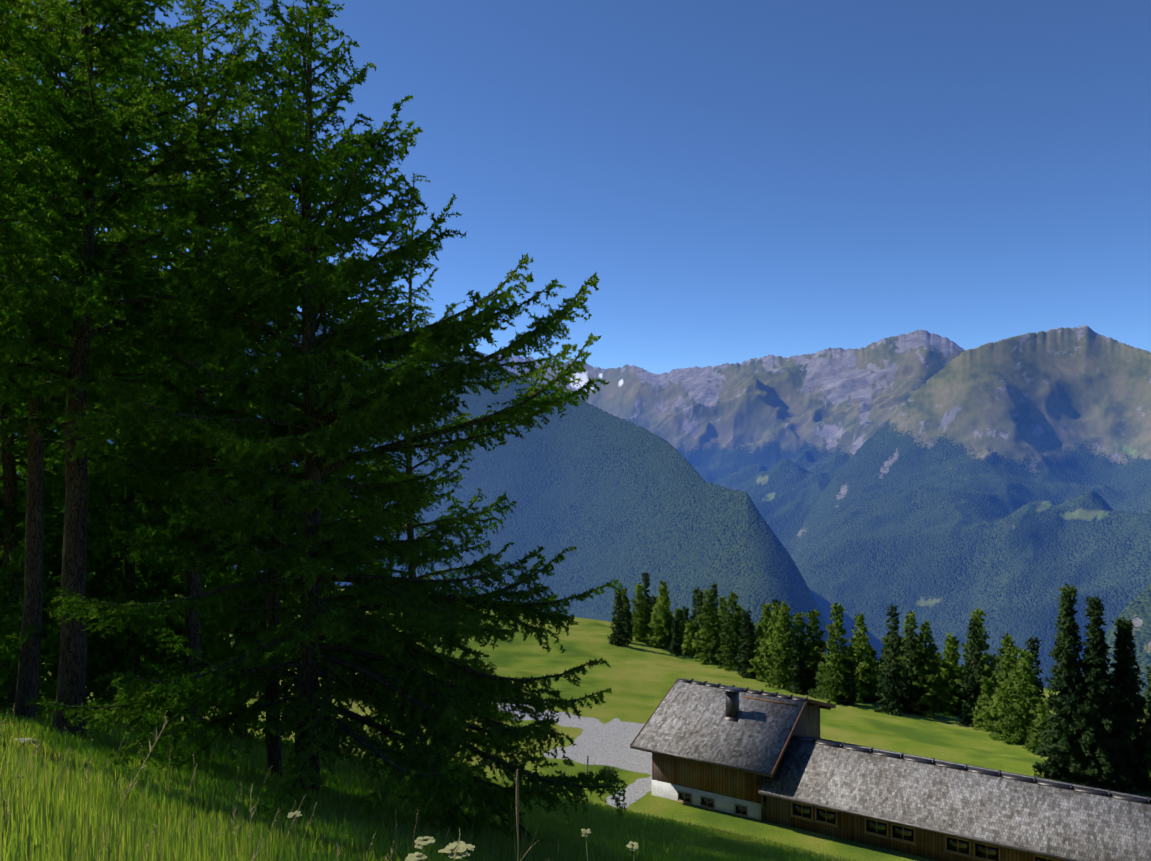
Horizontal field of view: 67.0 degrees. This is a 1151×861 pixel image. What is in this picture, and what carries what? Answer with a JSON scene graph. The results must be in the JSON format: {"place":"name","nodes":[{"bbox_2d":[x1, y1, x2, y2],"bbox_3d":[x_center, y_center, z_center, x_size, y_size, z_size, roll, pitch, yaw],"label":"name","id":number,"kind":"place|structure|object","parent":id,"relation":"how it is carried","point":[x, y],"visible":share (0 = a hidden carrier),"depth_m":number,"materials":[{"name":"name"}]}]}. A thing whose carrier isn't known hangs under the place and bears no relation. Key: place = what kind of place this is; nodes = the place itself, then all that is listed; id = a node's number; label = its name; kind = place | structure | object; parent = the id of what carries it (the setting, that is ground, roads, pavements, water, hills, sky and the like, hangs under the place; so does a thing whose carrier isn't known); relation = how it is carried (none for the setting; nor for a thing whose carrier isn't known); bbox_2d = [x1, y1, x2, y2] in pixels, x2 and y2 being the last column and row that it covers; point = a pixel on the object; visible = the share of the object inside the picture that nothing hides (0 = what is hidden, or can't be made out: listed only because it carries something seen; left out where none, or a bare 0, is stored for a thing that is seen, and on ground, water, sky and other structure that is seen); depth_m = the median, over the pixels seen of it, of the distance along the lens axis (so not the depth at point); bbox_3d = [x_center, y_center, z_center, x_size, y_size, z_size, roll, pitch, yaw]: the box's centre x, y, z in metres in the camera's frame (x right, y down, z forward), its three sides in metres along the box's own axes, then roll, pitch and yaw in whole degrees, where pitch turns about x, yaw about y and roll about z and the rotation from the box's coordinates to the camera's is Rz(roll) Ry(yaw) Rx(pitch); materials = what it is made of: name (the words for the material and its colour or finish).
{"place":"outdoors","nodes":[
{"label":"outdoors","id":0,"kind":"place"},
{"bbox_2d":[2,298,1150,860],"bbox_3d":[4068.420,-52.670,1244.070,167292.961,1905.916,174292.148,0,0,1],"label":"landscape","id":1,"kind":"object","parent":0,"point":[944,486],"depth_m":3052.64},
{"bbox_2d":[0,5,155,321],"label":"conifer tree","id":2,"kind":"object","parent":1,"relation":"on","point":[58,290],"visible":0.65,"depth_m":16.58,"materials":[{"name":"green plant"}]},
{"bbox_2d":[0,0,265,719],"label":"larch","id":3,"kind":"object","parent":1,"relation":"on","point":[27,685],"visible":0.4,"depth_m":19.99,"materials":[{"name":"green plant"}]},
{"bbox_2d":[0,0,313,736],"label":"larch","id":4,"kind":"object","parent":1,"relation":"on","point":[80,419],"visible":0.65,"depth_m":18.60,"materials":[{"name":"green plant"}]},
{"bbox_2d":[0,0,325,736],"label":"larch","id":5,"kind":"object","parent":1,"relation":"on","point":[194,583],"visible":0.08,"depth_m":26.23,"materials":[{"name":"green plant"}]},
{"bbox_2d":[0,731,347,860],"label":"tall grass","id":6,"kind":"structure","parent":1,"relation":"on","point":[44,822],"depth_m":7.92,"materials":[{"name":"green plant"}]},
{"bbox_2d":[0,0,444,759],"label":"conifer trees","id":7,"kind":"object","parent":1,"relation":"on","point":[116,578],"visible":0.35,"depth_m":27.17,"materials":[{"name":"green plant"}]},
{"bbox_2d":[109,0,423,778],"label":"larch","id":8,"kind":"object","parent":1,"relation":"on","point":[273,746],"visible":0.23,"depth_m":18.44,"materials":[{"name":"green plant"}]},
{"bbox_2d":[0,703,558,860],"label":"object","id":9,"kind":"object","parent":1,"relation":"on","point":[142,767],"visible":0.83,"depth_m":6.34,"materials":[{"name":"green plant"}]},
{"bbox_2d":[14,738,636,799],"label":"meadow stones","id":10,"kind":"object","parent":1,"relation":"on","point":[28,739],"visible":0.02,"depth_m":16.30,"materials":[{"name":"grey stone"}]},
{"bbox_2d":[25,0,627,845],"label":"larch","id":11,"kind":"object","parent":1,"relation":"on","point":[443,710],"visible":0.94,"depth_m":16.71,"materials":[{"name":"green plant"}]},
{"bbox_2d":[320,173,524,739],"bbox_3d":[-5.301,1.641,28.906,7.336,20.346,8.269,0,0,1],"label":"larch","id":12,"kind":"object","parent":1,"relation":"on","point":[391,473],"visible":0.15,"depth_m":28.82,"materials":[{"name":"green plant"}]},
{"bbox_2d":[0,697,856,860],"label":"grassy slope","id":13,"kind":"structure","parent":1,"relation":"on","point":[337,809],"depth_m":17.12,"materials":[{"name":"green plant"}]},
{"bbox_2d":[287,811,638,860],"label":"umbel flowers","id":14,"kind":"object","parent":1,"relation":"on","point":[417,856],"visible":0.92,"depth_m":5.70,"materials":[{"name":"white plant"}]},
{"bbox_2d":[516,769,532,860],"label":"timothy stalk","id":15,"kind":"object","parent":1,"relation":"on","point":[517,803],"visible":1,"depth_m":5.17,"materials":[{"name":"green plant"}]},
{"bbox_2d":[563,736,1149,781],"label":"shrubs","id":16,"kind":"object","parent":1,"relation":"on","point":[605,769],"visible":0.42,"depth_m":52.13,"materials":[{"name":"green plant"}]},
{"bbox_2d":[607,572,1150,796],"bbox_3d":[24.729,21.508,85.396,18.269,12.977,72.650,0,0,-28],"label":"conifer trees","id":17,"kind":"object","parent":1,"relation":"on","point":[1005,699],"visible":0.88,"depth_m":77.27,"materials":[{"name":"green plant"}]},
{"bbox_2d":[630,678,1150,860],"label":"alpine hut","id":18,"kind":"object","parent":1,"relation":"on","point":[747,752],"visible":1,"depth_m":45.02,"materials":[{"name":"grey wood"}]},
{"bbox_2d":[1032,583,1150,793],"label":"spruces","id":19,"kind":"object","parent":1,"relation":"on","point":[1092,740],"visible":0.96,"depth_m":52.32,"materials":[{"name":"green plant"}]},
{"bbox_2d":[4,0,1150,373],"label":"sky","id":20,"kind":"structure","parent":0,"point":[739,181],"materials":[{"name":"blue"}]}
]}

